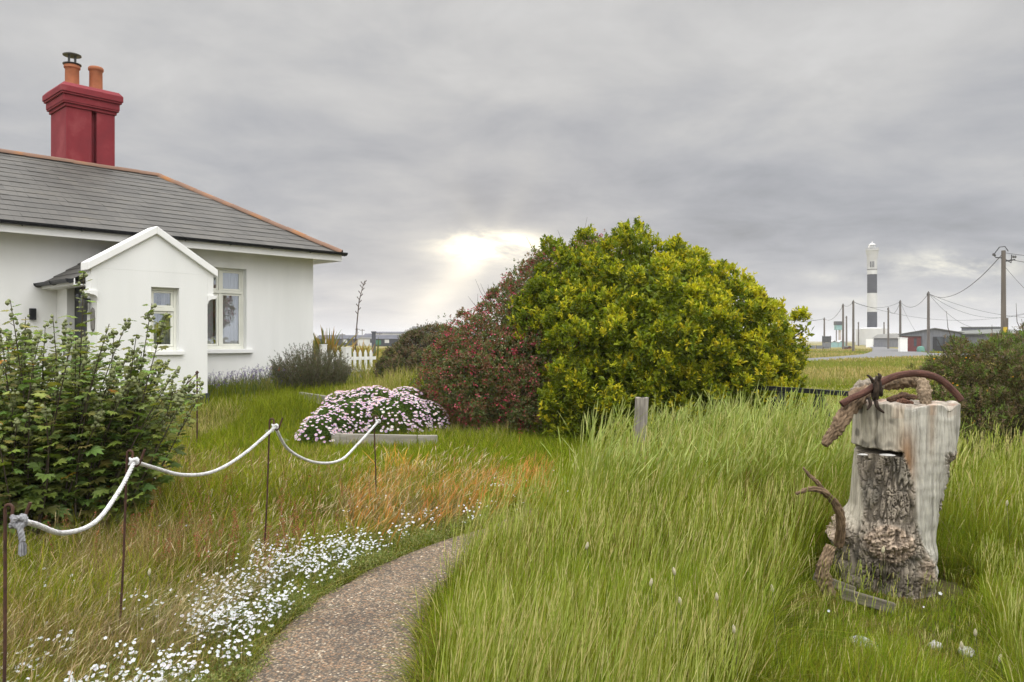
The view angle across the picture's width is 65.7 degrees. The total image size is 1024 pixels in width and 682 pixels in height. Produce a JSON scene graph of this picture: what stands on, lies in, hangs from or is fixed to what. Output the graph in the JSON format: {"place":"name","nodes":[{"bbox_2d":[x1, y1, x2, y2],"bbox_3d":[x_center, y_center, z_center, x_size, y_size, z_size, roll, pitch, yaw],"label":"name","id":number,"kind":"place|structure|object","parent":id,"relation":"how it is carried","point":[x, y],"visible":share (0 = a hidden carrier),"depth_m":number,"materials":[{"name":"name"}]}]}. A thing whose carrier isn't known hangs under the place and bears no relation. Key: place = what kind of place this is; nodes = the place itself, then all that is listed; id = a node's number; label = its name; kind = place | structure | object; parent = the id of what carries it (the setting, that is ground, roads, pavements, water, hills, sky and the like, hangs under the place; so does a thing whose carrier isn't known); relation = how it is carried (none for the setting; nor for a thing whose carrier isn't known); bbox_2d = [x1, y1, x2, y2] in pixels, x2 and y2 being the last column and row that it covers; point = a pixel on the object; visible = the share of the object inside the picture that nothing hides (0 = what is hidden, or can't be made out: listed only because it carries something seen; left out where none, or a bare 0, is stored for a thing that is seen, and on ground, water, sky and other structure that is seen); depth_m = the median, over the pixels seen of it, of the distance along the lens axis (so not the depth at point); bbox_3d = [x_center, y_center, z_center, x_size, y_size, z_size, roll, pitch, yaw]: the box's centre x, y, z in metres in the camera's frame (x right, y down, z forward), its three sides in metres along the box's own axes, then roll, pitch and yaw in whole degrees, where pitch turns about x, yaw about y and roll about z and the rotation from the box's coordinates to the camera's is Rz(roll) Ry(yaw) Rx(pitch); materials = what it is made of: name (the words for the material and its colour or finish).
{"place":"outdoors","nodes":[
{"label":"outdoors","id":0,"kind":"place"},
{"bbox_2d":[0,501,454,681],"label":"meadow grass","id":1,"kind":"structure","parent":0,"point":[66,592],"depth_m":4.36,"materials":[{"name":"green plant"}]},
{"bbox_2d":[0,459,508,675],"bbox_3d":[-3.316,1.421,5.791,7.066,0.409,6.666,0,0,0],"label":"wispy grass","id":2,"kind":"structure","parent":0,"point":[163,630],"depth_m":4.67,"materials":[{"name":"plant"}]},
{"bbox_2d":[0,425,617,573],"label":"meadow grass","id":3,"kind":"structure","parent":0,"point":[170,489],"depth_m":6.68,"materials":[{"name":"green plant"}]},
{"bbox_2d":[0,0,1023,340],"label":"sky","id":4,"kind":"structure","parent":0,"point":[424,142],"materials":[{"name":"grey"}]},
{"bbox_2d":[45,355,998,454],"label":"lawn","id":5,"kind":"structure","parent":0,"point":[283,404],"depth_m":13.40,"materials":[{"name":"green plant"}]},
{"bbox_2d":[80,341,1023,681],"bbox_3d":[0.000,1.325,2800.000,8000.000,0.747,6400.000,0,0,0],"label":"ground","id":6,"kind":"structure","parent":0,"point":[942,583],"depth_m":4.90,"materials":[{"name":"green plant"}]},
{"bbox_2d":[2,502,31,681],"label":"rope stake","id":7,"kind":"object","parent":6,"relation":"on","point":[11,506],"visible":0.99,"depth_m":2.94,"materials":[{"name":"metal"}]},
{"bbox_2d":[8,513,27,556],"bbox_3d":[-1.820,0.714,2.927,0.070,0.152,0.052,0,0,0],"label":"rope tassel","id":8,"kind":"object","parent":7,"relation":"hanging from","point":[19,528],"visible":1,"depth_m":2.91,"materials":[{"name":"white fabric"}]},
{"bbox_2d":[0,271,205,544],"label":"mallow bush","id":9,"kind":"object","parent":6,"relation":"on","point":[76,458],"visible":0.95,"depth_m":5.90,"materials":[{"name":"green plant"}]},
{"bbox_2d":[118,449,145,635],"bbox_3d":[-1.982,1.134,4.125,0.150,1.144,0.029,0,0,-3],"label":"rope stake","id":10,"kind":"object","parent":6,"relation":"on","point":[124,524],"visible":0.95,"depth_m":4.12,"materials":[{"name":"metal"}]},
{"bbox_2d":[18,461,135,535],"bbox_3d":[-1.907,0.738,3.524,0.052,0.238,1.211,0,0,-6],"label":"rope","id":11,"kind":"object","parent":10,"relation":"hanging from","point":[38,525],"visible":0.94,"depth_m":3.61,"materials":[{"name":"white fabric"}]},
{"bbox_2d":[128,457,139,465],"bbox_3d":[-1.963,0.626,4.119,0.059,0.046,0.041,0,0,0],"label":"rope knot","id":12,"kind":"object","parent":10,"relation":"attached to","point":[136,459],"visible":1,"depth_m":4.11,"materials":[{"name":"white fabric"}]},
{"bbox_2d":[148,568,154,647],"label":"hares tail grass","id":13,"kind":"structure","parent":6,"relation":"on","point":[149,571],"depth_m":4.00,"materials":[{"name":"plant"}]},
{"bbox_2d":[0,51,347,406],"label":"cottage","id":14,"kind":"structure","parent":6,"relation":"on","point":[228,286],"depth_m":15.39,"materials":[{"name":"white paint"}]},
{"bbox_2d":[75,282,86,375],"bbox_3d":[-7.289,-0.035,13.556,0.940,1.930,0.060,0,0,43],"label":"door","id":15,"kind":"structure","parent":14,"relation":"in","point":[77,290],"depth_m":13.69,"materials":[{"name":"black paint"}]},
{"bbox_2d":[151,287,175,350],"bbox_3d":[-6.095,-0.375,13.761,0.197,1.090,0.480,0,0,43],"label":"window","id":16,"kind":"structure","parent":14,"relation":"in","point":[165,298],"depth_m":13.75,"materials":[{"name":"beige paint"}]},
{"bbox_2d":[207,268,242,348],"bbox_3d":[-6.139,-0.675,16.573,0.197,1.690,1.050,0,0,43],"label":"window","id":17,"kind":"structure","parent":14,"relation":"in","point":[225,312],"depth_m":16.65,"materials":[{"name":"beige paint"}]},
{"bbox_2d":[195,371,198,442],"bbox_3d":[-4.523,1.038,11.400,0.056,1.219,0.053,0,0,0],"label":"thin stake","id":18,"kind":"object","parent":6,"relation":"on","point":[197,372],"visible":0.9,"depth_m":11.39,"materials":[{"name":"wood"}]},
{"bbox_2d":[43,450,370,582],"bbox_3d":[-3.045,1.339,6.448,3.768,0.568,3.169,0,0,0],"label":"sorrel","id":19,"kind":"object","parent":6,"relation":"on","point":[283,522],"depth_m":5.63,"materials":[{"name":"brown plant"}]},
{"bbox_2d":[131,364,362,429],"bbox_3d":[-5.220,0.988,15.047,1.999,1.062,6.590,0,0,22],"label":"border","id":20,"kind":"object","parent":6,"relation":"on","point":[250,384],"depth_m":15.52,"materials":[{"name":"purple plant"}]},
{"bbox_2d":[0,441,511,681],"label":"dry seed grass","id":21,"kind":"structure","parent":6,"relation":"on","point":[188,592],"depth_m":4.95,"materials":[{"name":"plant"}]},
{"bbox_2d":[264,418,282,554],"bbox_3d":[-1.689,1.123,5.595,0.150,1.167,0.029,0,0,-3],"label":"rope stake","id":22,"kind":"object","parent":6,"relation":"on","point":[270,419],"visible":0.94,"depth_m":5.59,"materials":[{"name":"metal"}]},
{"bbox_2d":[140,426,275,476],"bbox_3d":[-1.889,0.723,4.871,0.174,0.256,1.512,0,0,11],"label":"rope","id":23,"kind":"object","parent":22,"relation":"hanging from","point":[166,471],"visible":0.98,"depth_m":4.99,"materials":[{"name":"white fabric"}]},
{"bbox_2d":[275,421,378,464],"bbox_3d":[-1.501,0.812,6.435,0.140,0.435,1.732,0,0,15],"label":"rope","id":24,"kind":"object","parent":22,"relation":"hanging from","point":[317,462],"visible":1,"depth_m":6.47,"materials":[{"name":"white fabric"}]},
{"bbox_2d":[25,502,533,681],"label":"ground cover","id":25,"kind":"object","parent":6,"relation":"on","point":[368,558],"visible":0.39,"depth_m":4.67,"materials":[{"name":"green plant"}]},
{"bbox_2d":[268,341,353,389],"bbox_3d":[-4.077,0.471,16.174,1.786,1.041,1.665,0,0,0],"label":"rosemary bush","id":26,"kind":"object","parent":6,"relation":"on","point":[309,373],"visible":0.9,"depth_m":15.94,"materials":[{"name":"green plant"}]},
{"bbox_2d":[299,392,331,403],"bbox_3d":[-3.496,1.025,14.099,0.060,0.160,1.276,0,1,-38],"label":"garden sleeper","id":27,"kind":"object","parent":6,"relation":"on","point":[317,396],"visible":0.32,"depth_m":13.92,"materials":[{"name":"grey wood"}]},
{"bbox_2d":[313,324,361,360],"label":"flax clump","id":28,"kind":"object","parent":6,"relation":"on","point":[328,342],"visible":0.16,"depth_m":20.83,"materials":[{"name":"green plant"}]},
{"bbox_2d":[317,335,371,345],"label":"house","id":29,"kind":"structure","parent":6,"relation":"on","point":[347,337],"depth_m":257.42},
{"bbox_2d":[320,344,375,372],"bbox_3d":[-4.114,0.640,19.900,0.200,1.120,1.834,0,0,40],"label":"picket fence","id":30,"kind":"object","parent":6,"relation":"on","point":[354,358],"visible":0.41,"depth_m":20.01,"materials":[{"name":"white paint"}]},
{"bbox_2d":[358,337,371,345],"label":"house","id":31,"kind":"structure","parent":6,"relation":"on","point":[367,341],"depth_m":237.47,"materials":[{"name":"white paint"}]},
{"bbox_2d":[351,280,384,365],"bbox_3d":[-4.390,-0.366,22.514,1.964,2.726,1.263,0,0,-33],"label":"flax clump","id":32,"kind":"object","parent":6,"relation":"on","point":[362,349],"visible":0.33,"depth_m":22.49,"materials":[{"name":"green plant"}]},
{"bbox_2d":[294,385,449,448],"bbox_3d":[-2.248,1.174,12.298,2.628,0.956,1.719,0,0,-34],"label":"daisy clump","id":33,"kind":"object","parent":6,"relation":"on","point":[335,415],"visible":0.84,"depth_m":11.91,"materials":[{"name":"pink plant"}]},
{"bbox_2d":[371,331,376,353],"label":"marker post","id":34,"kind":"object","parent":6,"relation":"on","point":[373,337],"visible":0.82,"depth_m":47.92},
{"bbox_2d":[373,414,383,497],"bbox_3d":[-1.220,1.181,7.255,0.102,1.018,0.028,0,0,-4],"label":"rope stake","id":35,"kind":"object","parent":6,"relation":"on","point":[375,446],"visible":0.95,"depth_m":7.25,"materials":[{"name":"metal"}]},
{"bbox_2d":[201,502,558,681],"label":"verge grass","id":36,"kind":"structure","parent":6,"relation":"on","point":[396,669],"depth_m":4.36,"materials":[{"name":"green plant"}]},
{"bbox_2d":[329,426,437,446],"bbox_3d":[-2.275,1.550,11.566,2.338,0.557,0.968,0,0,34],"label":"timber edging","id":37,"kind":"object","parent":6,"relation":"on","point":[389,438],"visible":0.32,"depth_m":11.20,"materials":[{"name":"grey wood"}]},
{"bbox_2d":[371,335,400,345],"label":"house","id":38,"kind":"structure","parent":6,"relation":"on","point":[388,340],"depth_m":212.13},
{"bbox_2d":[246,508,534,681],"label":"path","id":39,"kind":"structure","parent":6,"relation":"on","point":[347,637],"depth_m":4.37,"materials":[{"name":"beige gravel"}]},
{"bbox_2d":[361,443,436,475],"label":"orange leaf clump","id":40,"kind":"object","parent":6,"relation":"on","point":[389,460],"visible":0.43,"depth_m":8.73,"materials":[{"name":"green plant"}]},
{"bbox_2d":[376,332,435,343],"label":"house","id":41,"kind":"structure","parent":6,"relation":"on","point":[391,333],"depth_m":296.40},
{"bbox_2d":[190,422,650,516],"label":"lush lawn","id":42,"kind":"structure","parent":6,"relation":"on","point":[537,441],"depth_m":9.90,"materials":[{"name":"green plant"}]},
{"bbox_2d":[410,326,431,345],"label":"house","id":43,"kind":"structure","parent":6,"relation":"on","point":[415,327],"depth_m":149.27,"materials":[{"name":"paint"}]},
{"bbox_2d":[373,320,473,379],"bbox_3d":[-1.912,0.317,17.953,2.625,1.711,3.096,0,0,-18],"label":"bush","id":44,"kind":"object","parent":6,"relation":"on","point":[406,355],"visible":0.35,"depth_m":18.18,"materials":[{"name":"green plant"}]},
{"bbox_2d":[339,421,564,552],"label":"orange tipped leaves","id":45,"kind":"object","parent":6,"relation":"on","point":[440,499],"visible":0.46,"depth_m":7.12,"materials":[{"name":"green plant"}]},
{"bbox_2d":[0,470,941,681],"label":"white flowers","id":46,"kind":"object","parent":6,"relation":"on","point":[216,612],"visible":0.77,"depth_m":4.34,"materials":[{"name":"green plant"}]},
{"bbox_2d":[409,220,622,435],"bbox_3d":[0.559,-0.275,13.097,4.161,3.712,2.958,0,0,-27],"label":"red flowering shrub","id":47,"kind":"object","parent":6,"relation":"on","point":[511,383],"visible":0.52,"depth_m":12.46,"materials":[{"name":"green plant"}]},
{"bbox_2d":[585,542,589,582],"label":"hares tail grass","id":48,"kind":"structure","parent":6,"relation":"on","point":[587,545],"depth_m":3.90,"materials":[{"name":"beige plant"}]},
{"bbox_2d":[632,397,648,458],"bbox_3d":[1.285,1.073,7.998,0.180,1.030,0.102,0,0,0],"label":"old post","id":49,"kind":"object","parent":6,"relation":"on","point":[641,404],"visible":0.36,"depth_m":7.95,"materials":[{"name":"grey wood"}]},
{"bbox_2d":[649,578,655,650],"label":"hares tail grass","id":50,"kind":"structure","parent":6,"relation":"on","point":[651,581],"depth_m":3.30,"materials":[{"name":"plant"}]},
{"bbox_2d":[506,215,814,441],"bbox_3d":[2.350,-0.166,12.092,4.941,3.698,3.294,0,0,0],"label":"golden shrub","id":51,"kind":"object","parent":6,"relation":"on","point":[680,336],"visible":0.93,"depth_m":11.36,"materials":[{"name":"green plant"}]},
{"bbox_2d":[313,348,1023,385],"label":"field grass","id":52,"kind":"structure","parent":6,"relation":"on","point":[848,368],"depth_m":46.78,"materials":[{"name":"green plant"}]},
{"bbox_2d":[672,567,679,664],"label":"hares tail grass","id":53,"kind":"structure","parent":6,"relation":"on","point":[673,570],"depth_m":3.30,"materials":[{"name":"plant"}]},
{"bbox_2d":[678,597,684,661],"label":"hares tail grass","id":54,"kind":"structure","parent":6,"relation":"on","point":[679,600],"depth_m":3.20,"materials":[{"name":"beige plant"}]},
{"bbox_2d":[715,592,721,663],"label":"hares tail grass","id":55,"kind":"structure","parent":6,"relation":"on","point":[716,596],"depth_m":3.20,"materials":[{"name":"beige plant"}]},
{"bbox_2d":[732,625,737,677],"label":"hares tail grass","id":56,"kind":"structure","parent":6,"relation":"on","point":[733,629],"depth_m":3.00,"materials":[{"name":"plant"}]},
{"bbox_2d":[541,382,1003,522],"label":"oat grass","id":57,"kind":"structure","parent":6,"relation":"on","point":[732,412],"depth_m":6.20,"materials":[{"name":"green plant"}]},
{"bbox_2d":[771,584,777,668],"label":"hares tail grass","id":58,"kind":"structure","parent":6,"relation":"on","point":[774,617],"depth_m":3.40,"materials":[{"name":"plant"}]},
{"bbox_2d":[730,384,867,441],"bbox_3d":[3.703,1.196,10.736,0.164,1.165,2.803,0,0,-23],"label":"black railing","id":59,"kind":"object","parent":6,"relation":"on","point":[799,390],"visible":0.3,"depth_m":10.48,"materials":[{"name":"paint"}]},
{"bbox_2d":[804,345,829,348],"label":"barrier","id":60,"kind":"object","parent":6,"relation":"on","point":[817,347],"visible":0.34,"depth_m":150.00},
{"bbox_2d":[815,544,837,605],"bbox_3d":[1.830,1.369,4.605,0.153,0.384,0.101,0,0,0],"label":"driftwood root","id":61,"kind":"object","parent":6,"relation":"on","point":[827,554],"visible":0.73,"depth_m":4.58,"materials":[{"name":"brown wood"}]},
{"bbox_2d":[822,336,830,347],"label":"sign boards","id":62,"kind":"object","parent":6,"relation":"on","point":[826,341],"visible":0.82,"depth_m":149.96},
{"bbox_2d":[812,573,855,590],"bbox_3d":[1.917,1.443,4.720,0.260,0.051,0.030,21,0,0],"label":"board","id":63,"kind":"object","parent":6,"relation":"on","point":[838,581],"visible":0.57,"depth_m":4.71,"materials":[{"name":"grey wood"}]},
{"bbox_2d":[831,340,837,346],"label":"hut","id":64,"kind":"object","parent":6,"relation":"on","point":[834,343],"visible":0.69,"depth_m":199.00,"materials":[{"name":"teal"}]},
{"bbox_2d":[834,321,841,340],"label":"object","id":65,"kind":"object","parent":6,"relation":"on","point":[838,325],"visible":0.72,"depth_m":229.61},
{"bbox_2d":[837,340,845,346],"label":"hut","id":66,"kind":"object","parent":6,"relation":"on","point":[839,343],"visible":0.47,"depth_m":204.00,"materials":[{"name":"teal"}]},
{"bbox_2d":[842,304,843,348],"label":"power pole","id":67,"kind":"object","parent":6,"relation":"on","point":[842,326],"visible":0.89,"depth_m":139.89,"materials":[{"name":"wood"}]},
{"bbox_2d":[846,316,846,345],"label":"power pole","id":68,"kind":"object","parent":6,"relation":"on","point":[846,330],"visible":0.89,"depth_m":189.83,"materials":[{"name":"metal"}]},
{"bbox_2d":[852,300,854,350],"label":"power pole","id":69,"kind":"object","parent":6,"relation":"on","point":[853,334],"visible":0.89,"depth_m":117.90,"materials":[{"name":"wood"}]},
{"bbox_2d":[864,305,1023,319],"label":"power cable","id":70,"kind":"object","parent":69,"relation":"attached to","point":[936,319],"visible":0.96,"depth_m":117.99,"materials":[{"name":"metal"}]},
{"bbox_2d":[840,588,895,613],"bbox_3d":[2.019,1.474,4.500,0.308,0.064,0.030,16,0,0],"label":"board","id":71,"kind":"object","parent":6,"relation":"on","point":[869,598],"visible":0.68,"depth_m":4.49,"materials":[{"name":"grey wood"}]},
{"bbox_2d":[855,241,897,344],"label":"lighthouse","id":72,"kind":"object","parent":6,"relation":"on","point":[871,330],"visible":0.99,"depth_m":328.22,"materials":[{"name":"paint"}]},
{"bbox_2d":[866,334,898,346],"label":"shed","id":73,"kind":"structure","parent":6,"relation":"on","point":[880,340],"depth_m":200.90,"materials":[{"name":"white paint"}]},
{"bbox_2d":[881,546,888,637],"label":"hares tail grass","id":74,"kind":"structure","parent":6,"relation":"on","point":[883,549],"depth_m":4.00,"materials":[{"name":"beige plant"}]},
{"bbox_2d":[887,307,888,348],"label":"power pole","id":75,"kind":"object","parent":6,"relation":"on","point":[887,328],"visible":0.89,"depth_m":159.94,"materials":[{"name":"wood"}]},
{"bbox_2d":[825,399,960,598],"bbox_3d":[2.364,1.006,4.958,0.768,1.288,0.603,0,0,26],"label":"tree stump","id":76,"kind":"object","parent":6,"relation":"on","point":[892,506],"visible":0.84,"depth_m":4.74,"materials":[{"name":"grey wood"}]},
{"bbox_2d":[796,467,845,548],"bbox_3d":[1.861,1.006,4.743,0.420,0.517,0.114,0,0,-33],"label":"forked branch","id":77,"kind":"object","parent":76,"relation":"attached to","point":[840,534],"visible":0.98,"depth_m":4.75,"materials":[{"name":"brown wood"}]},
{"bbox_2d":[821,384,870,446],"bbox_3d":[2.079,0.441,4.830,0.622,0.369,0.125,0,0,-42],"label":"driftwood branch","id":78,"kind":"object","parent":76,"relation":"on","point":[842,419],"visible":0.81,"depth_m":4.69,"materials":[{"name":"brown wood"}]},
{"bbox_2d":[850,376,932,404],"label":"driftwood pieces","id":79,"kind":"object","parent":76,"relation":"on","point":[922,386],"visible":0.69,"depth_m":4.96,"materials":[{"name":"beige wood"}]},
{"bbox_2d":[839,370,963,406],"bbox_3d":[2.320,0.284,4.750,0.742,0.221,0.104,0,0,0],"label":"iron bar","id":80,"kind":"object","parent":76,"relation":"on","point":[949,387],"visible":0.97,"depth_m":4.73,"materials":[{"name":"brown metal"}]},
{"bbox_2d":[866,373,884,412],"bbox_3d":[2.167,0.308,4.713,0.085,0.239,0.141,0,0,39],"label":"leather knot","id":81,"kind":"object","parent":80,"relation":"attached to","point":[877,392],"visible":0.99,"depth_m":4.68,"materials":[{"name":"black leather"}]},
{"bbox_2d":[899,300,901,336],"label":"power pole","id":82,"kind":"object","parent":6,"relation":"on","point":[900,331],"visible":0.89,"depth_m":127.92,"materials":[{"name":"wood"}]},
{"bbox_2d":[898,337,907,351],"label":"white cabinet","id":83,"kind":"object","parent":6,"relation":"on","point":[902,344],"visible":1,"depth_m":116.70,"materials":[{"name":"paint"}]},
{"bbox_2d":[916,346,924,351],"bbox_3d":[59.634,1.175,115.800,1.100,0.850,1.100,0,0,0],"label":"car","id":84,"kind":"object","parent":6,"relation":"on","point":[920,348],"visible":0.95,"depth_m":115.44,"materials":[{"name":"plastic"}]},
{"bbox_2d":[927,291,929,352],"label":"power pole","id":85,"kind":"object","parent":6,"relation":"on","point":[928,323],"visible":0.89,"depth_m":104.86,"materials":[{"name":"wood"}]},
{"bbox_2d":[898,328,964,351],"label":"long shed","id":86,"kind":"structure","parent":6,"relation":"on","point":[916,339],"depth_m":117.84,"materials":[{"name":"wood"}]},
{"bbox_2d":[937,337,942,345],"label":"window","id":87,"kind":"structure","parent":86,"relation":"in","point":[940,339],"depth_m":117.06,"materials":[{"name":"grey glass"}]},
{"bbox_2d":[928,640,942,650],"bbox_3d":[2.159,1.557,4.049,0.070,0.050,0.095,0,0,37],"label":"stone","id":88,"kind":"object","parent":6,"relation":"on","point":[936,645],"visible":0.4,"depth_m":4.03,"materials":[{"name":"grey stone"}]},
{"bbox_2d":[902,306,1023,458],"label":"gorse bush","id":89,"kind":"object","parent":6,"relation":"on","point":[998,392],"visible":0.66,"depth_m":9.36,"materials":[{"name":"green plant"}]},
{"bbox_2d":[960,641,966,681],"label":"hares tail grass","id":90,"kind":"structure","parent":6,"relation":"on","point":[961,645],"depth_m":3.30,"materials":[{"name":"beige plant"}]},
{"bbox_2d":[959,646,974,656],"bbox_3d":[2.264,1.550,3.950,0.073,0.049,0.118,0,0,15],"label":"stone","id":91,"kind":"object","parent":6,"relation":"on","point":[966,652],"visible":0.4,"depth_m":3.92,"materials":[{"name":"grey stone"}]},
{"bbox_2d":[973,629,980,680],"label":"hares tail grass","id":92,"kind":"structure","parent":6,"relation":"on","point":[975,632],"depth_m":3.40,"materials":[{"name":"beige plant"}]},
{"bbox_2d":[957,327,1023,348],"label":"flat roofed house","id":93,"kind":"structure","parent":6,"relation":"on","point":[971,333],"depth_m":124.09,"materials":[{"name":"wood"}]},
{"bbox_2d":[992,246,1016,357],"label":"power pole","id":94,"kind":"object","parent":6,"relation":"on","point":[1004,319],"visible":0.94,"depth_m":57.88,"materials":[{"name":"wood"}]},
{"bbox_2d":[928,256,1000,297],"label":"power cable","id":95,"kind":"object","parent":94,"relation":"attached to","point":[971,284],"visible":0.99,"depth_m":71.53,"materials":[{"name":"metal"}]},
{"bbox_2d":[1005,500,1010,551],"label":"hares tail grass","id":96,"kind":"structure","parent":6,"relation":"on","point":[1006,502],"depth_m":5.00,"materials":[{"name":"beige plant"}]},
{"bbox_2d":[320,515,1023,681],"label":"tall grass","id":97,"kind":"structure","parent":0,"point":[792,640],"depth_m":3.79,"materials":[{"name":"green plant"}]},
{"bbox_2d":[405,424,1023,618],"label":"tall grass","id":98,"kind":"structure","parent":0,"point":[941,563],"depth_m":5.37,"materials":[{"name":"green plant"}]},
{"bbox_2d":[807,345,995,360],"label":"road","id":99,"kind":"structure","parent":0,"point":[882,351],"depth_m":92.94,"materials":[{"name":"grey asphalt"}]}
]}

